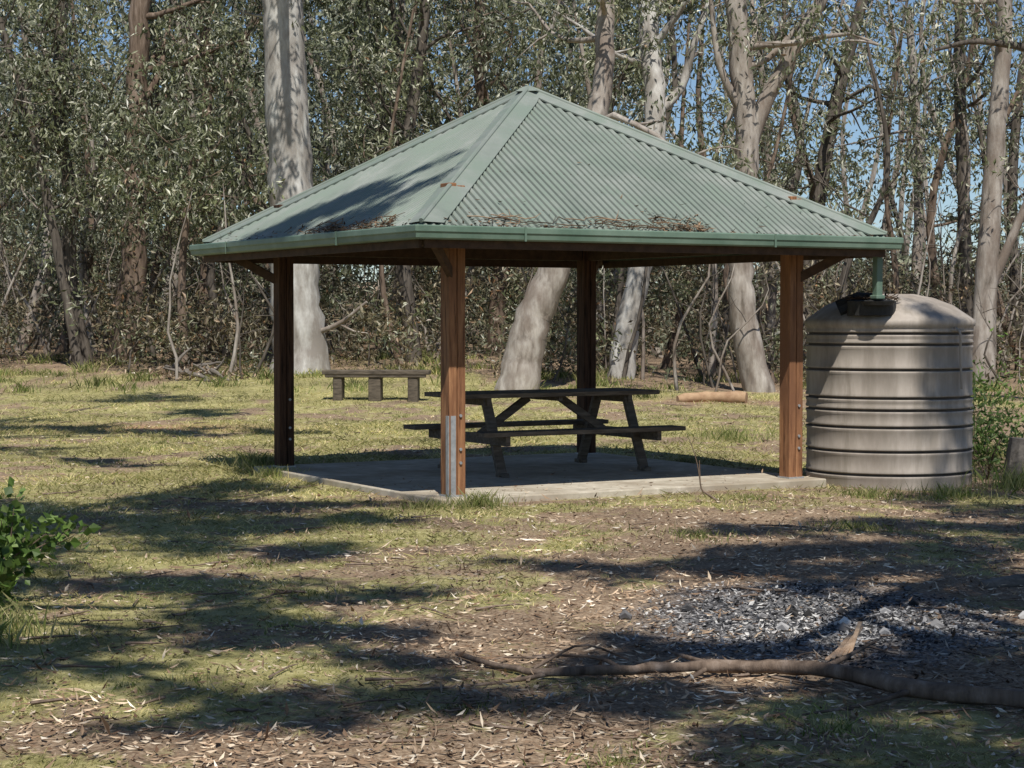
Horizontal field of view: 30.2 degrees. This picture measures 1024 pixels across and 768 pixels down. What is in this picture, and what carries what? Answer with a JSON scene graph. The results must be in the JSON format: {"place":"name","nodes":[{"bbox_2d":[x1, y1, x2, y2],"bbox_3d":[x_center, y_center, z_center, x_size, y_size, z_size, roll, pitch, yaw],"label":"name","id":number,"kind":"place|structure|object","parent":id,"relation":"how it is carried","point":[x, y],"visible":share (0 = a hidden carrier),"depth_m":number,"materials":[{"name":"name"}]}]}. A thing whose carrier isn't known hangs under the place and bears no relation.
{"place":"outdoors","nodes":[
{"label":"outdoors","id":0,"kind":"place"},
{"bbox_2d":[0,282,1023,767],"bbox_3d":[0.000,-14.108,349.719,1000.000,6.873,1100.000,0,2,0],"label":"ground","id":1,"kind":"structure","parent":0,"point":[672,712],"depth_m":11.25,"materials":[{"name":"soil"}]},
{"bbox_2d":[0,0,95,210],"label":"eucalyptus tree","id":2,"kind":"object","parent":1,"relation":"on","point":[3,203],"visible":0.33,"depth_m":44.20,"materials":[{"name":"green plant"}]},
{"bbox_2d":[0,476,101,606],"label":"gum sapling","id":3,"kind":"object","parent":1,"relation":"on","point":[16,552],"visible":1,"depth_m":10.83,"materials":[{"name":"green plant"}]},
{"bbox_2d":[0,44,115,143],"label":"eucalyptus tree","id":4,"kind":"object","parent":1,"relation":"on","point":[41,100],"visible":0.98,"depth_m":40.18,"materials":[{"name":"green plant"}]},
{"bbox_2d":[0,21,119,262],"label":"eucalyptus tree","id":5,"kind":"object","parent":1,"relation":"on","point":[11,205],"visible":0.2,"depth_m":54.68,"materials":[{"name":"green plant"}]},
{"bbox_2d":[0,0,122,198],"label":"eucalyptus tree","id":6,"kind":"object","parent":1,"relation":"on","point":[35,118],"visible":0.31,"depth_m":41.79,"materials":[{"name":"green plant"}]},
{"bbox_2d":[0,0,170,350],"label":"eucalyptus tree","id":7,"kind":"object","parent":1,"relation":"on","point":[35,295],"visible":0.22,"depth_m":50.51,"materials":[{"name":"green plant"}]},
{"bbox_2d":[4,0,170,354],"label":"eucalyptus tree","id":8,"kind":"object","parent":1,"relation":"on","point":[86,312],"visible":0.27,"depth_m":46.20,"materials":[{"name":"green plant"}]},
{"bbox_2d":[0,0,175,368],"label":"eucalyptus tree","id":9,"kind":"object","parent":1,"relation":"on","point":[51,210],"visible":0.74,"depth_m":40.76,"materials":[{"name":"green plant"}]},
{"bbox_2d":[0,26,184,344],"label":"eucalyptus tree","id":10,"kind":"object","parent":1,"relation":"on","point":[20,258],"visible":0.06,"depth_m":60.03,"materials":[{"name":"green plant"}]},
{"bbox_2d":[0,0,188,363],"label":"eucalyptus tree","id":11,"kind":"object","parent":1,"relation":"on","point":[69,234],"visible":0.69,"depth_m":41.54,"materials":[{"name":"green plant"}]},
{"bbox_2d":[52,0,164,352],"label":"eucalyptus tree","id":12,"kind":"object","parent":1,"relation":"on","point":[62,336],"visible":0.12,"depth_m":47.45,"materials":[{"name":"green plant"}]},
{"bbox_2d":[21,0,268,347],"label":"eucalyptus tree","id":13,"kind":"object","parent":1,"relation":"on","point":[175,276],"visible":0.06,"depth_m":53.45,"materials":[{"name":"green plant"}]},
{"bbox_2d":[79,0,235,354],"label":"eucalyptus tree","id":14,"kind":"object","parent":1,"relation":"on","point":[85,267],"visible":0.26,"depth_m":46.11,"materials":[{"name":"green plant"}]},
{"bbox_2d":[57,0,259,344],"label":"eucalyptus tree","id":15,"kind":"object","parent":1,"relation":"on","point":[165,99],"visible":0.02,"depth_m":61.48,"materials":[{"name":"green plant"}]},
{"bbox_2d":[41,42,285,370],"bbox_3d":[-7.008,-3.652,40.037,5.209,7.115,5.075,0,2,0],"label":"eucalyptus tree","id":16,"kind":"object","parent":1,"relation":"on","point":[173,194],"visible":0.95,"depth_m":39.85,"materials":[{"name":"green plant"}]},
{"bbox_2d":[67,0,264,359],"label":"eucalyptus tree","id":17,"kind":"object","parent":1,"relation":"on","point":[139,67],"visible":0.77,"depth_m":43.68,"materials":[{"name":"green plant"}]},
{"bbox_2d":[99,28,234,352],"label":"eucalyptus tree","id":18,"kind":"object","parent":1,"relation":"on","point":[155,263],"visible":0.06,"depth_m":47.95,"materials":[{"name":"green plant"}]},
{"bbox_2d":[83,0,268,355],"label":"eucalyptus tree","id":19,"kind":"object","parent":1,"relation":"on","point":[210,282],"visible":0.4,"depth_m":45.45,"materials":[{"name":"green plant"}]},
{"bbox_2d":[41,0,313,321],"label":"eucalyptus tree","id":20,"kind":"object","parent":1,"relation":"on","point":[259,67],"visible":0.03,"depth_m":56.85,"materials":[{"name":"green plant"}]},
{"bbox_2d":[125,347,267,382],"bbox_3d":[-5.884,-0.312,38.019,3.727,0.860,1.684,0,2,-7],"label":"dead wood pile","id":21,"kind":"object","parent":1,"relation":"on","point":[211,371],"visible":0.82,"depth_m":37.82,"materials":[{"name":"grey wood"}]},
{"bbox_2d":[149,0,263,350],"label":"eucalyptus tree","id":22,"kind":"object","parent":1,"relation":"on","point":[227,9],"visible":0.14,"depth_m":47.37,"materials":[{"name":"green plant"}]},
{"bbox_2d":[104,0,318,353],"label":"eucalyptus tree","id":23,"kind":"object","parent":1,"relation":"on","point":[204,266],"visible":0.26,"depth_m":46.49,"materials":[{"name":"green plant"}]},
{"bbox_2d":[115,0,376,350],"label":"eucalyptus tree","id":24,"kind":"object","parent":1,"relation":"on","point":[253,77],"visible":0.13,"depth_m":50.38,"materials":[{"name":"green plant"}]},
{"bbox_2d":[172,0,364,373],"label":"eucalyptus tree","id":25,"kind":"object","parent":1,"relation":"on","point":[286,107],"visible":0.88,"depth_m":39.48,"materials":[{"name":"white plant"}]},
{"bbox_2d":[321,301,367,333],"bbox_3d":[-3.638,-1.339,39.659,1.510,0.786,0.222,1,2,24],"label":"dead branch","id":26,"kind":"object","parent":25,"relation":"attached to","point":[338,323],"visible":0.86,"depth_m":39.50,"materials":[{"name":"grey wood"}]},
{"bbox_2d":[150,0,471,353],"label":"eucalyptus tree","id":27,"kind":"object","parent":1,"relation":"on","point":[385,117],"visible":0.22,"depth_m":46.11,"materials":[{"name":"green plant"}]},
{"bbox_2d":[239,1,387,180],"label":"eucalyptus tree","id":28,"kind":"object","parent":1,"relation":"on","point":[327,166],"visible":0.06,"depth_m":66.65,"materials":[{"name":"green plant"}]},
{"bbox_2d":[322,370,430,401],"bbox_3d":[-2.400,0.051,33.723,1.900,0.600,0.420,0,2,4],"label":"wooden bench","id":29,"kind":"object","parent":1,"relation":"on","point":[375,384],"visible":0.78,"depth_m":33.55,"materials":[{"name":"grey wood"}]},
{"bbox_2d":[314,0,473,352],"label":"eucalyptus tree","id":30,"kind":"object","parent":1,"relation":"on","point":[391,104],"visible":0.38,"depth_m":46.78,"materials":[{"name":"green plant"}]},
{"bbox_2d":[313,0,477,345],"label":"eucalyptus tree","id":31,"kind":"object","parent":1,"relation":"on","point":[365,37],"visible":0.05,"depth_m":54.79,"materials":[{"name":"green plant"}]},
{"bbox_2d":[313,8,479,366],"bbox_3d":[-2.457,-4.171,41.554,3.377,7.888,3.003,1,2,20],"label":"eucalyptus tree","id":32,"kind":"object","parent":1,"relation":"on","point":[381,267],"visible":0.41,"depth_m":41.14,"materials":[{"name":"green plant"}]},
{"bbox_2d":[305,0,551,362],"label":"eucalyptus tree","id":33,"kind":"object","parent":1,"relation":"on","point":[411,110],"visible":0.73,"depth_m":42.67,"materials":[{"name":"green plant"}]},
{"bbox_2d":[343,12,524,303],"bbox_3d":[-0.838,-4.741,45.884,5.750,8.559,3.406,1,2,21],"label":"eucalyptus tree","id":34,"kind":"object","parent":1,"relation":"on","point":[431,82],"visible":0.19,"depth_m":45.86,"materials":[{"name":"green plant"}]},
{"bbox_2d":[303,0,574,350],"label":"eucalyptus tree","id":35,"kind":"object","parent":1,"relation":"on","point":[325,4],"visible":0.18,"depth_m":48.16,"materials":[{"name":"green plant"}]},
{"bbox_2d":[381,1,525,126],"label":"eucalyptus tree","id":36,"kind":"object","parent":1,"relation":"on","point":[460,113],"visible":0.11,"depth_m":46.70,"materials":[{"name":"green plant"}]},
{"bbox_2d":[422,4,552,357],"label":"eucalyptus tree","id":37,"kind":"object","parent":1,"relation":"on","point":[500,81],"visible":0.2,"depth_m":47.42,"materials":[{"name":"green plant"}]},
{"bbox_2d":[396,0,615,356],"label":"eucalyptus tree","id":38,"kind":"object","parent":1,"relation":"on","point":[482,92],"visible":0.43,"depth_m":46.59,"materials":[{"name":"green plant"}]},
{"bbox_2d":[0,354,1023,767],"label":"leaf litter","id":39,"kind":"object","parent":1,"relation":"on","point":[496,708],"visible":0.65,"depth_m":9.24,"materials":[{"name":"brown plant"}]},
{"bbox_2d":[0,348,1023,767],"bbox_3d":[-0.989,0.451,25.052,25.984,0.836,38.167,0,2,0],"label":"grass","id":40,"kind":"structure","parent":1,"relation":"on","point":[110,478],"depth_m":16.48,"materials":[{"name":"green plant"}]},
{"bbox_2d":[0,185,1023,384],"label":"understorey shrubs","id":41,"kind":"object","parent":1,"relation":"on","point":[369,313],"visible":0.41,"depth_m":42.68,"materials":[{"name":"green plant"}]},
{"bbox_2d":[0,0,1023,358],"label":"distant forest","id":42,"kind":"object","parent":1,"relation":"on","point":[312,110],"visible":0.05,"depth_m":68.23,"materials":[{"name":"green plant"}]},
{"bbox_2d":[0,170,1023,391],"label":"forest saplings","id":43,"kind":"object","parent":1,"relation":"on","point":[10,285],"visible":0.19,"depth_m":41.33,"materials":[{"name":"brown plant"}]},
{"bbox_2d":[0,383,1023,767],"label":"twigs","id":44,"kind":"object","parent":1,"relation":"on","point":[898,687],"depth_m":8.74,"materials":[{"name":"brown wood"}]},
{"bbox_2d":[453,0,625,336],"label":"eucalyptus tree","id":45,"kind":"object","parent":1,"relation":"on","point":[474,107],"visible":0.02,"depth_m":63.63,"materials":[{"name":"green plant"}]},
{"bbox_2d":[254,452,825,505],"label":"concrete slab","id":46,"kind":"structure","parent":1,"relation":"on","point":[597,475],"depth_m":18.89,"materials":[{"name":"grey concrete"}]},
{"bbox_2d":[403,388,685,477],"bbox_3d":[0.330,0.487,19.880,2.400,0.831,1.750,-1,2,-30],"label":"picnic table","id":47,"kind":"object","parent":46,"relation":"on","point":[589,424],"visible":0.87,"depth_m":19.71,"materials":[{"name":"brown wood"}]},
{"bbox_2d":[189,85,903,496],"bbox_3d":[0.171,-1.060,19.474,5.352,3.976,5.346,-1,2,-30],"label":"picnic shelter","id":48,"kind":"object","parent":46,"relation":"on","point":[527,175],"visible":0.98,"depth_m":18.27,"materials":[{"name":"green metal"}]},
{"bbox_2d":[357,456,807,495],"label":"fallen leaves","id":49,"kind":"object","parent":46,"relation":"on","point":[572,480],"visible":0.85,"depth_m":18.24,"materials":[{"name":"brown plant"}]},
{"bbox_2d":[439,0,687,356],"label":"eucalyptus tree","id":50,"kind":"object","parent":1,"relation":"on","point":[539,85],"visible":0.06,"depth_m":52.94,"materials":[{"name":"green plant"}]},
{"bbox_2d":[481,0,727,344],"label":"eucalyptus tree","id":51,"kind":"object","parent":1,"relation":"on","point":[634,30],"visible":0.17,"depth_m":53.43,"materials":[{"name":"green plant"}]},
{"bbox_2d":[437,7,779,356],"bbox_3d":[2.007,-6.750,47.415,7.438,12.929,7.781,-2,3,-45],"label":"eucalyptus tree","id":52,"kind":"object","parent":1,"relation":"on","point":[674,63],"visible":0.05,"depth_m":47.31,"materials":[{"name":"green plant"}]},
{"bbox_2d":[516,0,701,361],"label":"eucalyptus tree","id":53,"kind":"object","parent":1,"relation":"on","point":[568,12],"visible":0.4,"depth_m":45.97,"materials":[{"name":"green plant"}]},
{"bbox_2d":[460,0,775,378],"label":"eucalyptus tree","id":54,"kind":"object","parent":1,"relation":"on","point":[650,37],"visible":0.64,"depth_m":41.20,"materials":[{"name":"white plant"}]},
{"bbox_2d":[524,1,718,370],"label":"eucalyptus tree","id":55,"kind":"object","parent":1,"relation":"on","point":[622,270],"visible":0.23,"depth_m":43.05,"materials":[{"name":"green plant"}]},
{"bbox_2d":[462,0,792,389],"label":"eucalyptus tree","id":56,"kind":"object","parent":1,"relation":"on","point":[524,352],"visible":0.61,"depth_m":35.99,"materials":[{"name":"green plant"}]},
{"bbox_2d":[687,434,720,502],"bbox_3d":[1.710,0.756,16.881,0.334,0.631,0.050,-1,2,-23],"label":"dead stick","id":57,"kind":"object","parent":1,"relation":"on","point":[710,496],"visible":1,"depth_m":16.88,"materials":[{"name":"brown wood"}]},
{"bbox_2d":[660,1,760,368],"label":"eucalyptus tree","id":58,"kind":"object","parent":1,"relation":"on","point":[667,361],"visible":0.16,"depth_m":48.16,"materials":[{"name":"green plant"}]},
{"bbox_2d":[676,391,747,402],"bbox_3d":[3.634,0.256,34.526,1.310,0.271,0.426,0,2,0],"label":"fallen log","id":59,"kind":"object","parent":1,"relation":"on","point":[732,396],"visible":0.91,"depth_m":34.46,"materials":[{"name":"brown wood"}]},
{"bbox_2d":[667,11,836,382],"bbox_3d":[5.134,-3.976,41.698,3.586,8.234,3.662,0,2,0],"label":"eucalyptus tree","id":60,"kind":"object","parent":1,"relation":"on","point":[767,173],"visible":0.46,"depth_m":41.20,"materials":[{"name":"green plant"}]},
{"bbox_2d":[623,0,891,392],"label":"eucalyptus tree","id":61,"kind":"object","parent":1,"relation":"on","point":[751,113],"visible":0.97,"depth_m":37.66,"materials":[{"name":"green plant"}]},
{"bbox_2d":[665,0,863,375],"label":"eucalyptus tree","id":62,"kind":"object","parent":1,"relation":"on","point":[726,316],"visible":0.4,"depth_m":44.23,"materials":[{"name":"green plant"}]},
{"bbox_2d":[687,0,841,356],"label":"eucalyptus tree","id":63,"kind":"object","parent":1,"relation":"on","point":[832,168],"visible":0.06,"depth_m":63.98,"materials":[{"name":"green plant"}]},
{"bbox_2d":[698,0,832,345],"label":"eucalyptus tree","id":64,"kind":"object","parent":1,"relation":"on","point":[797,177],"visible":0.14,"depth_m":54.92,"materials":[{"name":"green plant"}]},
{"bbox_2d":[692,33,839,376],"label":"eucalyptus tree","id":65,"kind":"object","parent":1,"relation":"on","point":[712,359],"visible":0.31,"depth_m":43.24,"materials":[{"name":"green plant"}]},
{"bbox_2d":[687,0,849,357],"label":"eucalyptus tree","id":66,"kind":"object","parent":1,"relation":"on","point":[698,79],"visible":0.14,"depth_m":62.51,"materials":[{"name":"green plant"}]},
{"bbox_2d":[689,0,878,191],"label":"eucalyptus tree","id":67,"kind":"object","parent":1,"relation":"on","point":[807,109],"visible":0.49,"depth_m":46.29,"materials":[{"name":"green plant"}]},
{"bbox_2d":[696,5,881,312],"bbox_3d":[7.898,-7.446,57.157,4.875,13.928,7.875,-2,3,-39],"label":"eucalyptus tree","id":68,"kind":"object","parent":1,"relation":"on","point":[811,169],"visible":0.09,"depth_m":56.32,"materials":[{"name":"green plant"}]},
{"bbox_2d":[703,27,914,367],"bbox_3d":[6.893,-4.673,48.586,5.178,8.931,6.621,2,3,38],"label":"eucalyptus tree","id":69,"kind":"object","parent":1,"relation":"on","point":[772,321],"visible":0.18,"depth_m":48.83,"materials":[{"name":"green plant"}]},
{"bbox_2d":[600,578,1023,673],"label":"gravel patch","id":70,"kind":"object","parent":1,"relation":"on","point":[844,622],"visible":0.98,"depth_m":10.31,"materials":[{"name":"grey gravel"}]},
{"bbox_2d":[693,0,966,369],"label":"eucalyptus tree","id":71,"kind":"object","parent":1,"relation":"on","point":[818,193],"visible":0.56,"depth_m":45.42,"materials":[{"name":"green plant"}]},
{"bbox_2d":[825,621,864,660],"bbox_3d":[1.618,1.237,9.197,0.090,0.152,0.373,1,2,28],"label":"split branch wood","id":72,"kind":"object","parent":1,"relation":"on","point":[846,645],"visible":0.84,"depth_m":9.18,"materials":[{"name":"beige wood"}]},
{"bbox_2d":[769,29,964,298],"bbox_3d":[7.888,-3.950,42.487,4.351,8.008,3.502,0,2,0],"label":"eucalyptus tree","id":73,"kind":"object","parent":1,"relation":"on","point":[883,190],"visible":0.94,"depth_m":42.66,"materials":[{"name":"green plant"}]},
{"bbox_2d":[776,1,969,292],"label":"eucalyptus tree","id":74,"kind":"object","parent":1,"relation":"on","point":[899,80],"visible":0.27,"depth_m":63.58,"materials":[{"name":"green plant"}]},
{"bbox_2d":[804,291,975,490],"bbox_3d":[3.872,0.053,19.439,1.724,2.053,1.869,0,2,0],"label":"water tank","id":75,"kind":"object","parent":1,"relation":"on","point":[889,399],"visible":0.96,"depth_m":18.79,"materials":[{"name":"plastic"}]},
{"bbox_2d":[828,1,953,287],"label":"eucalyptus tree","id":76,"kind":"object","parent":1,"relation":"on","point":[897,221],"visible":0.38,"depth_m":62.32,"materials":[{"name":"green plant"}]},
{"bbox_2d":[796,1,991,293],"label":"eucalyptus tree","id":77,"kind":"object","parent":1,"relation":"on","point":[918,244],"visible":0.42,"depth_m":51.68,"materials":[{"name":"green plant"}]},
{"bbox_2d":[826,0,977,293],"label":"eucalyptus tree","id":78,"kind":"object","parent":1,"relation":"on","point":[895,275],"visible":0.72,"depth_m":45.36,"materials":[{"name":"green plant"}]},
{"bbox_2d":[857,0,1023,385],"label":"eucalyptus tree","id":79,"kind":"object","parent":1,"relation":"on","point":[990,263],"visible":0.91,"depth_m":39.72,"materials":[{"name":"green plant"}]},
{"bbox_2d":[862,0,1023,304],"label":"eucalyptus tree","id":80,"kind":"object","parent":1,"relation":"on","point":[965,205],"visible":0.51,"depth_m":43.66,"materials":[{"name":"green plant"}]},
{"bbox_2d":[875,30,1023,369],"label":"eucalyptus tree","id":81,"kind":"object","parent":1,"relation":"on","point":[1012,157],"visible":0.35,"depth_m":47.78,"materials":[{"name":"green plant"}]},
{"bbox_2d":[883,0,1023,360],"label":"eucalyptus tree","id":82,"kind":"object","parent":1,"relation":"on","point":[980,107],"visible":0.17,"depth_m":58.15,"materials":[{"name":"green plant"}]},
{"bbox_2d":[886,0,1023,70],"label":"eucalyptus tree","id":83,"kind":"object","parent":1,"relation":"on","point":[1008,45],"visible":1,"depth_m":32.77,"materials":[{"name":"green plant"}]},
{"bbox_2d":[886,12,1023,177],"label":"eucalyptus tree","id":84,"kind":"object","parent":1,"relation":"on","point":[981,142],"visible":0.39,"depth_m":47.99,"materials":[{"name":"green plant"}]},
{"bbox_2d":[888,0,1023,300],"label":"eucalyptus tree","id":85,"kind":"object","parent":1,"relation":"on","point":[937,176],"visible":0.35,"depth_m":46.82,"materials":[{"name":"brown plant"}]},
{"bbox_2d":[906,0,1023,333],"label":"eucalyptus tree","id":86,"kind":"object","parent":1,"relation":"on","point":[961,176],"visible":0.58,"depth_m":43.70,"materials":[{"name":"green plant"}]},
{"bbox_2d":[910,13,1023,374],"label":"eucalyptus tree","id":87,"kind":"object","parent":1,"relation":"on","point":[1000,309],"visible":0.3,"depth_m":44.73,"materials":[{"name":"green plant"}]},
{"bbox_2d":[970,321,1023,481],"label":"green bush","id":88,"kind":"object","parent":1,"relation":"on","point":[992,434],"visible":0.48,"depth_m":21.35,"materials":[{"name":"green plant"}]},
{"bbox_2d":[979,574,1023,588],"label":"fallen log","id":89,"kind":"object","parent":1,"relation":"on","point":[1016,580],"visible":0.95,"depth_m":11.60,"materials":[{"name":"grey wood"}]},
{"bbox_2d":[1003,437,1023,485],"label":"tree stump","id":90,"kind":"object","parent":1,"relation":"on","point":[1015,452],"visible":0.61,"depth_m":19.13,"materials":[{"name":"grey wood"}]},
{"bbox_2d":[0,0,1023,282],"label":"sky","id":91,"kind":"structure","parent":0,"point":[680,58],"materials":[{"name":"blue"}]}
]}

